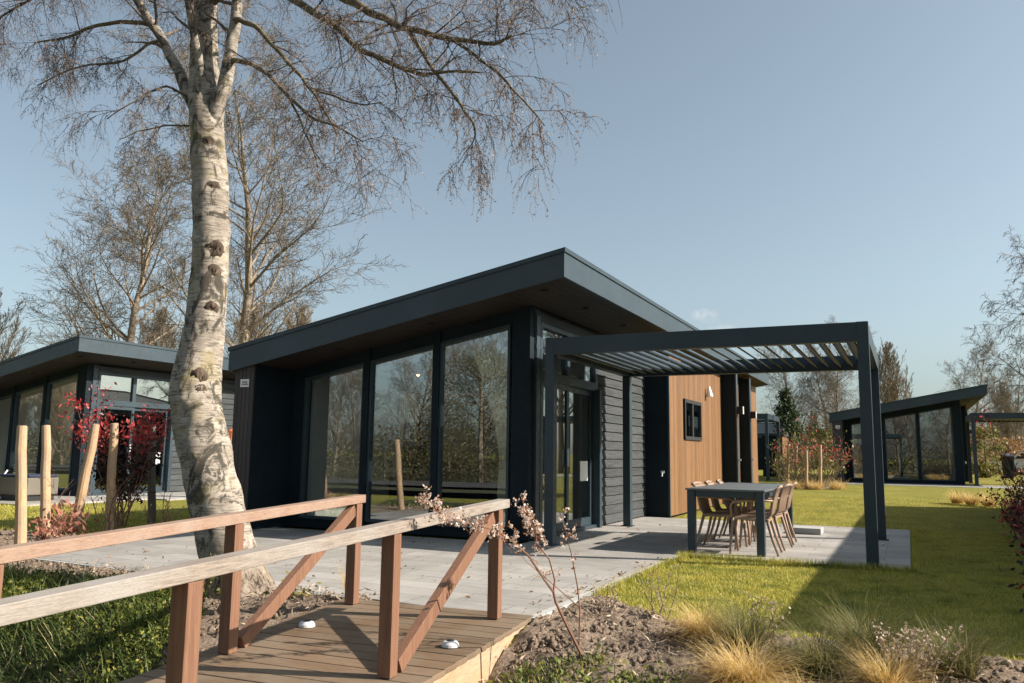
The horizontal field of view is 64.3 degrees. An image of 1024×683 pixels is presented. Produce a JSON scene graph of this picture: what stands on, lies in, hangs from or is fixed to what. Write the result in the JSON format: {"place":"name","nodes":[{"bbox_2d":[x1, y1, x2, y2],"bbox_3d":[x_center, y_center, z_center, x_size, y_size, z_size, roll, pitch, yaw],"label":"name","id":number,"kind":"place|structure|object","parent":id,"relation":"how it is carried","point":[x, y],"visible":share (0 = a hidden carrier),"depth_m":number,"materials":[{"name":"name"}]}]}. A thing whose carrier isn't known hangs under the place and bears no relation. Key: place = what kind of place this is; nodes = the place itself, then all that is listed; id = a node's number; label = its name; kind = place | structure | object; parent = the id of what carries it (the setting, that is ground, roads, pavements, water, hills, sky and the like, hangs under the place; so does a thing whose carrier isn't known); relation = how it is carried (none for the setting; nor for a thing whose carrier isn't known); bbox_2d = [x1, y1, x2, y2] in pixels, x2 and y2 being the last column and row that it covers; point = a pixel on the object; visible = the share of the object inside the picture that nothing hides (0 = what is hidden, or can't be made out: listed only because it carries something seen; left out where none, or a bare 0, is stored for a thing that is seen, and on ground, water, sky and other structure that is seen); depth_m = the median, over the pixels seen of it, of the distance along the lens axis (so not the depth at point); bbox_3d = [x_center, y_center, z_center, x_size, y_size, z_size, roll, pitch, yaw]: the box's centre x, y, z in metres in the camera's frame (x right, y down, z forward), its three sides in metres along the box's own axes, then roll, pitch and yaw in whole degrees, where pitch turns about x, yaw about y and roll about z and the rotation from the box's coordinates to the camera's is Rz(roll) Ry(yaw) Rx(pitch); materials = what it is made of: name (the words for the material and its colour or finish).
{"place":"outdoors","nodes":[
{"label":"outdoors","id":0,"kind":"place"},
{"bbox_2d":[0,492,185,506],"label":"terrace","id":1,"kind":"structure","parent":0,"point":[174,496],"depth_m":18.22,"materials":[{"name":"concrete"}]},
{"bbox_2d":[0,473,58,500],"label":"lounge bench","id":2,"kind":"object","parent":1,"relation":"on","point":[7,486],"visible":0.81,"depth_m":17.00,"materials":[{"name":"fabric"}]},
{"bbox_2d":[0,499,190,534],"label":"lawn grass","id":3,"kind":"structure","parent":0,"point":[8,510],"depth_m":13.51,"materials":[{"name":"plant"}]},
{"bbox_2d":[0,559,219,682],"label":"ditch bank","id":4,"kind":"structure","parent":0,"point":[69,672],"depth_m":5.71,"materials":[{"name":"green plant"}]},
{"bbox_2d":[0,528,376,675],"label":"bank soil","id":5,"kind":"structure","parent":0,"point":[208,641],"depth_m":6.21,"materials":[{"name":"brown soil"}]},
{"bbox_2d":[14,426,27,543],"bbox_3d":[-5.505,1.681,9.142,0.290,1.467,0.133,-3,-9,26],"label":"wooden stake","id":6,"kind":"object","parent":5,"relation":"on","point":[20,530],"visible":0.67,"depth_m":9.12,"materials":[{"name":"beige wood"}]},
{"bbox_2d":[39,425,50,536],"bbox_3d":[-6.017,1.837,10.513,0.298,1.513,0.127,-3,-9,26],"label":"wooden stake","id":7,"kind":"object","parent":5,"relation":"on","point":[45,486],"visible":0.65,"depth_m":10.50,"materials":[{"name":"wood"}]},
{"bbox_2d":[29,508,78,539],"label":"shrub","id":8,"kind":"object","parent":5,"relation":"on","point":[44,529],"visible":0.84,"depth_m":10.02,"materials":[{"name":"pink plant"}]},
{"bbox_2d":[41,498,98,534],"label":"shrub","id":9,"kind":"object","parent":5,"relation":"on","point":[63,519],"visible":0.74,"depth_m":10.65,"materials":[{"name":"pink plant"}]},
{"bbox_2d":[69,424,99,534],"bbox_3d":[-5.788,1.890,11.012,0.269,1.550,0.135,4,-8,-20],"label":"wooden stake","id":10,"kind":"object","parent":5,"relation":"on","point":[84,478],"visible":0.67,"depth_m":11.00,"materials":[{"name":"wood"}]},
{"bbox_2d":[29,558,344,598],"bbox_3d":[-3.138,2.152,7.353,4.406,0.100,0.050,-3,-9,28],"label":"path edging","id":11,"kind":"object","parent":5,"relation":"on","point":[88,565],"depth_m":7.89,"materials":[{"name":"grey concrete"}]},
{"bbox_2d":[263,570,321,601],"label":"green shrub","id":12,"kind":"object","parent":5,"relation":"on","point":[294,593],"visible":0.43,"depth_m":6.38,"materials":[{"name":"green plant"}]},
{"bbox_2d":[0,0,621,600],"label":"birch tree","id":13,"kind":"object","parent":5,"relation":"on","point":[210,480],"visible":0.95,"depth_m":7.14,"materials":[{"name":"white plant"}]},
{"bbox_2d":[40,517,910,614],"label":"patio","id":14,"kind":"structure","parent":0,"point":[618,547],"depth_m":8.95,"materials":[{"name":"grey concrete"}]},
{"bbox_2d":[99,520,883,612],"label":"fallen leaves","id":15,"kind":"object","parent":14,"relation":"on","point":[468,596],"visible":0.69,"depth_m":7.87,"materials":[{"name":"brown plant"}]},
{"bbox_2d":[540,321,888,567],"bbox_3d":[2.836,1.363,10.938,3.865,2.599,3.340,-3,-9,26],"label":"pergola","id":16,"kind":"object","parent":14,"relation":"on","point":[622,355],"visible":0.98,"depth_m":10.26,"materials":[{"name":"metal"}]},
{"bbox_2d":[691,481,747,550],"bbox_3d":[2.586,2.168,10.207,0.602,0.808,0.502,-3,-9,29],"label":"garden chair","id":17,"kind":"object","parent":14,"relation":"on","point":[704,507],"visible":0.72,"depth_m":10.14,"materials":[{"name":"beige plastic"}]},
{"bbox_2d":[704,480,755,544],"bbox_3d":[2.888,2.257,10.827,0.602,0.808,0.502,-3,-8,24],"label":"garden chair","id":18,"kind":"object","parent":14,"relation":"on","point":[716,506],"visible":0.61,"depth_m":10.74,"materials":[{"name":"beige plastic"}]},
{"bbox_2d":[716,479,754,537],"bbox_3d":[3.190,2.346,11.450,0.602,0.808,0.502,-2,-8,22],"label":"garden chair","id":19,"kind":"object","parent":14,"relation":"on","point":[726,503],"visible":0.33,"depth_m":11.39,"materials":[{"name":"beige plastic"}]},
{"bbox_2d":[685,482,792,556],"bbox_3d":[3.026,2.254,10.594,0.910,0.744,2.590,-3,-9,26],"label":"garden table","id":20,"kind":"object","parent":14,"relation":"on","point":[759,492],"visible":0.73,"depth_m":9.60,"materials":[{"name":"metal"}]},
{"bbox_2d":[729,485,782,556],"bbox_3d":[2.899,2.095,9.639,0.602,0.808,0.502,-2,-8,23],"label":"garden chair","id":21,"kind":"object","parent":14,"relation":"on","point":[768,518],"visible":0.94,"depth_m":9.51,"materials":[{"name":"beige plastic"}]},
{"bbox_2d":[739,483,792,550],"bbox_3d":[3.209,2.183,10.253,0.602,0.808,0.502,-4,-9,30],"label":"garden chair","id":22,"kind":"object","parent":14,"relation":"on","point":[782,498],"visible":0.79,"depth_m":10.16,"materials":[{"name":"beige plastic"}]},
{"bbox_2d":[750,482,797,544],"bbox_3d":[3.506,2.273,10.887,0.602,0.808,0.502,-3,-8,24],"label":"garden chair","id":23,"kind":"object","parent":14,"relation":"on","point":[789,498],"visible":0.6,"depth_m":10.76,"materials":[{"name":"beige plastic"}]},
{"bbox_2d":[793,526,823,534],"bbox_3d":[4.419,2.822,12.190,0.420,0.089,0.400,-3,-9,26],"label":"paving block","id":24,"kind":"object","parent":14,"relation":"on","point":[812,530],"depth_m":12.03,"materials":[{"name":"grey concrete"}]},
{"bbox_2d":[0,463,1023,682],"bbox_3d":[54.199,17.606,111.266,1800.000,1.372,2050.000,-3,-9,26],"label":"ground","id":25,"kind":"structure","parent":0,"point":[922,493],"depth_m":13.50,"materials":[{"name":"green plant"}]},
{"bbox_2d":[0,288,31,361],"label":"brown tree","id":26,"kind":"object","parent":25,"relation":"on","point":[7,350],"visible":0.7,"depth_m":50.56,"materials":[{"name":"plant"}]},
{"bbox_2d":[38,473,147,532],"bbox_3d":[-5.510,2.153,10.842,1.215,0.912,0.969,0,-8,5],"label":"bare shrub","id":27,"kind":"object","parent":25,"relation":"on","point":[113,512],"visible":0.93,"depth_m":10.95,"materials":[{"name":"brown plant"}]},
{"bbox_2d":[1,564,207,682],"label":"ground cover","id":28,"kind":"object","parent":25,"relation":"on","point":[161,598],"visible":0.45,"depth_m":5.99,"materials":[{"name":"green plant"}]},
{"bbox_2d":[105,423,117,530],"bbox_3d":[-5.647,1.944,11.508,0.216,1.579,0.133,-6,-10,40],"label":"wooden stake","id":29,"kind":"object","parent":25,"relation":"on","point":[112,457],"visible":0.65,"depth_m":11.49,"materials":[{"name":"wood"}]},
{"bbox_2d":[58,382,173,527],"bbox_3d":[-5.703,1.652,11.926,1.738,2.188,1.457,0,-8,3],"label":"red shrub","id":30,"kind":"object","parent":25,"relation":"on","point":[135,470],"visible":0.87,"depth_m":11.93,"materials":[{"name":"red plant"}]},
{"bbox_2d":[0,335,235,495],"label":"holiday house","id":31,"kind":"structure","parent":25,"relation":"on","point":[36,385],"depth_m":20.24,"materials":[{"name":"paint"}]},
{"bbox_2d":[8,384,43,473],"bbox_3d":[-11.773,2.289,19.808,1.090,2.504,0.095,-3,-9,26],"label":"window","id":32,"kind":"structure","parent":31,"relation":"in","point":[17,396],"depth_m":20.02,"materials":[{"name":"metal"}]},
{"bbox_2d":[39,373,79,489],"bbox_3d":[-10.718,2.127,19.318,1.090,2.721,0.095,-3,-9,26],"label":"window","id":33,"kind":"structure","parent":31,"relation":"in","point":[49,387],"depth_m":19.35,"materials":[{"name":"metal"}]},
{"bbox_2d":[97,372,170,409],"bbox_3d":[-9.367,1.256,20.342,0.110,0.780,2.260,-3,-9,26],"label":"transom window","id":34,"kind":"structure","parent":31,"relation":"in","point":[132,402],"depth_m":20.21,"materials":[{"name":"metal"}]},
{"bbox_2d":[9,104,244,348],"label":"bare tree","id":35,"kind":"object","parent":25,"relation":"on","point":[150,226],"visible":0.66,"depth_m":46.79,"materials":[{"name":"brown plant"}]},
{"bbox_2d":[147,425,155,522],"bbox_3d":[-5.652,2.108,12.796,0.237,1.596,0.138,-3,-9,26],"label":"wooden stake","id":36,"kind":"object","parent":25,"relation":"on","point":[152,500],"visible":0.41,"depth_m":12.71,"materials":[{"name":"wood"}]},
{"bbox_2d":[137,303,177,348],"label":"brown tree","id":37,"kind":"object","parent":25,"relation":"on","point":[149,331],"visible":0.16,"depth_m":52.29,"materials":[{"name":"plant"}]},
{"bbox_2d":[139,479,184,524],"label":"bare shrub","id":38,"kind":"object","parent":25,"relation":"on","point":[165,517],"visible":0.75,"depth_m":10.70,"materials":[{"name":"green plant"}]},
{"bbox_2d":[86,17,406,356],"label":"bare tree","id":39,"kind":"object","parent":25,"relation":"on","point":[250,237],"visible":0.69,"depth_m":40.77,"materials":[{"name":"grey plant"}]},
{"bbox_2d":[227,304,272,344],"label":"brown tree","id":40,"kind":"object","parent":25,"relation":"on","point":[257,318],"visible":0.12,"depth_m":47.64,"materials":[{"name":"plant"}]},
{"bbox_2d":[0,494,533,682],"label":"footbridge","id":41,"kind":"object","parent":25,"relation":"on","point":[388,637],"visible":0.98,"depth_m":4.56,"materials":[{"name":"brown wood"}]},
{"bbox_2d":[283,296,314,329],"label":"brown tree","id":42,"kind":"object","parent":25,"relation":"on","point":[306,318],"visible":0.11,"depth_m":44.92,"materials":[{"name":"plant"}]},
{"bbox_2d":[228,247,768,541],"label":"holiday house","id":43,"kind":"structure","parent":25,"relation":"on","point":[316,411],"depth_m":12.35,"materials":[{"name":"metal"}]},
{"bbox_2d":[298,363,363,519],"bbox_3d":[-2.642,1.468,12.054,1.090,2.282,0.095,-3,-9,26],"label":"window","id":44,"kind":"structure","parent":43,"relation":"in","point":[308,380],"depth_m":12.21,"materials":[{"name":"metal"}]},
{"bbox_2d":[364,344,432,522],"bbox_3d":[-1.569,1.303,11.555,1.090,2.504,0.095,-3,-9,26],"label":"window","id":45,"kind":"structure","parent":43,"relation":"in","point":[373,363],"depth_m":11.72,"materials":[{"name":"metal"}]},
{"bbox_2d":[399,393,417,440],"bbox_3d":[-1.538,1.123,12.079,0.288,0.706,0.036,-3,-9,26],"label":"wall cabinet","id":46,"kind":"object","parent":43,"relation":"attached to","point":[408,407],"depth_m":12.08,"materials":[{"name":"grey wood"}]},
{"bbox_2d":[388,464,498,509],"bbox_3d":[-0.992,2.500,13.999,2.180,0.750,0.850,-3,-9,26],"label":"sofa","id":47,"kind":"object","parent":43,"relation":"in","point":[479,481],"visible":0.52,"depth_m":14.03,"materials":[{"name":"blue fabric"}]},
{"bbox_2d":[436,324,512,529],"bbox_3d":[-0.513,1.141,11.065,1.090,2.721,0.095,-3,-9,26],"label":"window","id":48,"kind":"structure","parent":43,"relation":"in","point":[509,327],"depth_m":11.05,"materials":[{"name":"metal"}]},
{"bbox_2d":[469,331,507,524],"bbox_3d":[-0.315,1.206,11.071,0.666,2.721,0.097,-3,-9,26],"label":"curtain","id":49,"kind":"object","parent":43,"relation":"hanging from","point":[490,353],"visible":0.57,"depth_m":11.09,"materials":[{"name":"grey fabric"}]},
{"bbox_2d":[540,322,597,390],"bbox_3d":[0.837,0.271,12.089,0.110,0.780,2.260,-3,-9,26],"label":"transom window","id":50,"kind":"structure","parent":43,"relation":"in","point":[564,378],"depth_m":11.94,"materials":[{"name":"metal"}]},
{"bbox_2d":[683,398,701,440],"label":"side window","id":51,"kind":"structure","parent":43,"relation":"in","point":[699,405],"depth_m":16.75,"materials":[{"name":"black metal"}]},
{"bbox_2d":[530,555,680,622],"bbox_3d":[1.031,2.222,7.476,0.060,0.090,4.120,-3,-9,26],"label":"patio edging","id":52,"kind":"object","parent":25,"relation":"on","point":[550,611],"visible":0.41,"depth_m":6.24,"materials":[{"name":"grey concrete"}]},
{"bbox_2d":[637,564,683,620],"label":"dry weed","id":53,"kind":"object","parent":25,"relation":"on","point":[658,598],"visible":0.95,"depth_m":5.76,"materials":[{"name":"plant"}]},
{"bbox_2d":[588,527,922,596],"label":"edge grass","id":54,"kind":"structure","parent":25,"relation":"on","point":[635,577],"depth_m":8.63,"materials":[{"name":"green plant"}]},
{"bbox_2d":[488,594,1023,682],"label":"soil bed","id":55,"kind":"object","parent":25,"relation":"on","point":[528,632],"visible":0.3,"depth_m":4.99,"materials":[{"name":"brown soil"}]},
{"bbox_2d":[415,484,581,653],"bbox_3d":[-0.060,1.328,4.744,1.178,0.993,0.312,6,-9,-32],"label":"blossom shrub","id":56,"kind":"object","parent":55,"relation":"on","point":[500,534],"visible":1,"depth_m":4.81,"materials":[{"name":"pink plant"}]},
{"bbox_2d":[3,544,1023,682],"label":"fallen leaves","id":57,"kind":"object","parent":55,"relation":"on","point":[338,597],"visible":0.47,"depth_m":5.33,"materials":[{"name":"plant"}]},
{"bbox_2d":[490,638,681,682],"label":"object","id":58,"kind":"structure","parent":55,"relation":"on","point":[545,664],"depth_m":4.67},
{"bbox_2d":[492,644,688,682],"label":"weeds","id":59,"kind":"object","parent":55,"relation":"on","point":[556,676],"visible":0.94,"depth_m":4.54,"materials":[{"name":"green plant"}]},
{"bbox_2d":[591,583,618,612],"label":"dry weed","id":60,"kind":"object","parent":55,"relation":"on","point":[613,602],"visible":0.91,"depth_m":5.99,"materials":[{"name":"plant"}]},
{"bbox_2d":[640,592,762,651],"bbox_3d":[1.198,1.735,5.104,0.849,0.304,0.792,-3,-9,26],"label":"grass tuft","id":61,"kind":"object","parent":55,"relation":"on","point":[692,634],"visible":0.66,"depth_m":5.08,"materials":[{"name":"plant"}]},
{"bbox_2d":[674,582,812,652],"bbox_3d":[1.391,1.667,4.869,0.870,0.358,0.839,-3,-9,26],"label":"grass tuft","id":62,"kind":"object","parent":55,"relation":"on","point":[745,633],"visible":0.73,"depth_m":4.84,"materials":[{"name":"green plant"}]},
{"bbox_2d":[657,625,842,682],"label":"grass tuft","id":63,"kind":"object","parent":55,"relation":"on","point":[744,669],"visible":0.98,"depth_m":4.26,"materials":[{"name":"beige plant"}]},
{"bbox_2d":[748,595,790,644],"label":"dry weed","id":64,"kind":"object","parent":55,"relation":"on","point":[775,608],"visible":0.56,"depth_m":4.99,"materials":[{"name":"plant"}]},
{"bbox_2d":[739,610,914,682],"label":"grass tuft","id":65,"kind":"object","parent":55,"relation":"on","point":[820,658],"visible":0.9,"depth_m":4.42,"materials":[{"name":"green plant"}]},
{"bbox_2d":[791,586,935,657],"bbox_3d":[2.048,1.635,4.711,0.879,0.380,0.901,0,-8,6],"label":"grass tuft","id":66,"kind":"object","parent":55,"relation":"on","point":[871,638],"visible":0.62,"depth_m":4.71,"materials":[{"name":"green plant"}]},
{"bbox_2d":[821,632,961,682],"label":"grass tuft","id":67,"kind":"object","parent":55,"relation":"on","point":[878,676],"visible":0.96,"depth_m":4.16,"materials":[{"name":"beige plant"}]},
{"bbox_2d":[871,619,935,674],"bbox_3d":[2.104,1.664,4.376,0.329,0.310,0.316,1,-8,1],"label":"dry weed","id":68,"kind":"object","parent":55,"relation":"on","point":[882,632],"visible":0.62,"depth_m":4.38,"materials":[{"name":"plant"}]},
{"bbox_2d":[876,624,964,682],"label":"dry weed","id":69,"kind":"object","parent":55,"relation":"on","point":[935,662],"visible":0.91,"depth_m":4.20,"materials":[{"name":"plant"}]},
{"bbox_2d":[887,612,1022,680],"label":"grass tuft","id":70,"kind":"object","parent":55,"relation":"on","point":[967,661],"visible":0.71,"depth_m":4.33,"materials":[{"name":"green plant"}]},
{"bbox_2d":[757,413,781,480],"bbox_3d":[8.977,4.395,33.977,3.865,2.599,3.340,-3,-9,26],"label":"pergola","id":71,"kind":"object","parent":25,"relation":"on","point":[766,418],"visible":0.38,"depth_m":31.93,"materials":[{"name":"metal"}]},
{"bbox_2d":[757,422,784,468],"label":"holiday house","id":72,"kind":"structure","parent":25,"relation":"on","point":[760,427],"depth_m":59.37,"materials":[{"name":"paint"}]},
{"bbox_2d":[760,434,788,476],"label":"garden shed","id":73,"kind":"structure","parent":25,"relation":"on","point":[774,437],"depth_m":38.69,"materials":[{"name":"brown wood"}]},
{"bbox_2d":[764,439,803,483],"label":"twiggy shrub","id":74,"kind":"object","parent":25,"relation":"on","point":[780,473],"visible":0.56,"depth_m":28.81,"materials":[{"name":"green plant"}]},
{"bbox_2d":[761,385,814,465],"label":"conifer","id":75,"kind":"object","parent":25,"relation":"on","point":[785,407],"visible":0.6,"depth_m":56.77,"materials":[{"name":"green plant"}]},
{"bbox_2d":[753,345,823,441],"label":"bare tree","id":76,"kind":"object","parent":25,"relation":"on","point":[784,378],"visible":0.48,"depth_m":71.87,"materials":[{"name":"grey plant"}]},
{"bbox_2d":[767,344,853,452],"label":"bare tree","id":77,"kind":"object","parent":25,"relation":"on","point":[813,395],"visible":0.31,"depth_m":72.31,"materials":[{"name":"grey plant"}]},
{"bbox_2d":[800,425,833,468],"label":"green bush","id":78,"kind":"object","parent":25,"relation":"on","point":[822,433],"visible":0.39,"depth_m":64.74,"materials":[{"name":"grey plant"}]},
{"bbox_2d":[792,315,874,439],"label":"bare tree","id":79,"kind":"object","parent":25,"relation":"on","point":[836,389],"visible":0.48,"depth_m":69.24,"materials":[{"name":"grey plant"}]},
{"bbox_2d":[875,339,913,403],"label":"brown tree","id":80,"kind":"object","parent":25,"relation":"on","point":[889,393],"visible":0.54,"depth_m":65.05,"materials":[{"name":"plant"}]},
{"bbox_2d":[958,489,987,504],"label":"grass tuft","id":81,"kind":"object","parent":25,"relation":"on","point":[969,500],"visible":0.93,"depth_m":19.05,"materials":[{"name":"plant"}]},
{"bbox_2d":[937,325,1023,463],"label":"bare tree","id":82,"kind":"object","parent":25,"relation":"on","point":[977,408],"visible":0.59,"depth_m":69.89,"materials":[{"name":"brown plant"}]},
{"bbox_2d":[970,423,1009,477],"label":"green bush","id":83,"kind":"object","parent":25,"relation":"on","point":[986,473],"visible":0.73,"depth_m":41.98,"materials":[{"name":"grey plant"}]},
{"bbox_2d":[960,224,1023,412],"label":"weeping birch","id":84,"kind":"object","parent":25,"relation":"on","point":[1019,345],"visible":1,"depth_m":32.78,"materials":[{"name":"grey plant"}]},
{"bbox_2d":[967,354,1023,451],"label":"bare tree","id":85,"kind":"object","parent":25,"relation":"on","point":[1018,425],"visible":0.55,"depth_m":71.78,"materials":[{"name":"brown plant"}]},
{"bbox_2d":[981,432,1023,474],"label":"beech hedge","id":86,"kind":"object","parent":25,"relation":"on","point":[1014,447],"visible":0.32,"depth_m":52.33,"materials":[{"name":"brown plant"}]},
{"bbox_2d":[987,381,1023,451],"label":"brown tree","id":87,"kind":"object","parent":25,"relation":"on","point":[1007,427],"visible":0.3,"depth_m":75.14,"materials":[{"name":"plant"}]},
{"bbox_2d":[990,452,1023,473],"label":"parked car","id":88,"kind":"object","parent":25,"relation":"on","point":[1017,457],"visible":0.23,"depth_m":51.72,"materials":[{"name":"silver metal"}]},
{"bbox_2d":[1000,454,1013,479],"bbox_3d":[23.562,5.957,38.707,0.440,1.208,0.630,-1,-8,11],"label":"wheelie bin","id":89,"kind":"object","parent":25,"relation":"on","point":[1011,465],"visible":0.64,"depth_m":38.49,"materials":[{"name":"plastic"}]},
{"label":"far bed","id":90,"kind":"structure","parent":25,"relation":"on","visible":0},
{"bbox_2d":[771,425,823,484],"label":"twiggy shrub","id":91,"kind":"object","parent":90,"relation":"on","point":[793,470],"visible":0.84,"depth_m":26.57,"materials":[{"name":"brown plant"}]},
{"bbox_2d":[780,414,844,484],"bbox_3d":[9.583,3.596,26.770,2.320,2.388,1.847,4,-9,-25],"label":"twiggy shrub","id":92,"kind":"object","parent":90,"relation":"on","point":[813,460],"visible":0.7,"depth_m":26.70,"materials":[{"name":"brown plant"}]},
{"bbox_2d":[799,428,859,486],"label":"twiggy shrub","id":93,"kind":"object","parent":90,"relation":"on","point":[835,469],"visible":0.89,"depth_m":26.23,"materials":[{"name":"brown plant"}]},
{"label":"side bed","id":94,"kind":"structure","parent":25,"relation":"on","visible":0},
{"bbox_2d":[971,405,1023,512],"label":"red shrub","id":95,"kind":"object","parent":94,"relation":"on","point":[1022,481],"visible":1,"depth_m":11.00,"materials":[{"name":"red plant"}]},
{"bbox_2d":[978,488,1023,539],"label":"red shrub","id":96,"kind":"object","parent":94,"relation":"on","point":[1014,520],"visible":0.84,"depth_m":12.02,"materials":[{"name":"red plant"}]},
{"bbox_2d":[979,468,1023,523],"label":"red shrub","id":97,"kind":"object","parent":94,"relation":"on","point":[1017,495],"visible":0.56,"depth_m":14.44,"materials":[{"name":"red plant"}]},
{"bbox_2d":[988,503,1023,562],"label":"red shrub","id":98,"kind":"object","parent":94,"relation":"on","point":[1013,541],"visible":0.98,"depth_m":8.08,"materials":[{"name":"red plant"}]},
{"bbox_2d":[0,0,1023,459],"label":"sky","id":99,"kind":"structure","parent":0,"point":[755,163],"materials":[{"name":"blue"}]},
{"bbox_2d":[829,384,987,484],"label":"holiday house","id":100,"kind":"structure","parent":0,"point":[924,440],"depth_m":31.73,"materials":[{"name":"paint"}]},
{"bbox_2d":[884,413,918,479],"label":"window","id":101,"kind":"structure","parent":100,"relation":"in","point":[911,413],"depth_m":30.71,"materials":[{"name":"metal"}]},
{"bbox_2d":[919,407,954,480],"bbox_3d":[15.726,3.782,30.202,1.090,2.721,0.095,-3,-9,26],"label":"window","id":102,"kind":"structure","parent":100,"relation":"in","point":[945,407],"depth_m":30.09,"materials":[{"name":"metal"}]},
{"bbox_2d":[814,481,1022,488],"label":"terrace","id":103,"kind":"structure","parent":0,"point":[928,485],"depth_m":28.72,"materials":[{"name":"concrete"}]},
{"bbox_2d":[965,413,1023,485],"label":"pergola","id":104,"kind":"object","parent":103,"relation":"on","point":[999,417],"visible":1,"depth_m":29.50,"materials":[{"name":"metal"}]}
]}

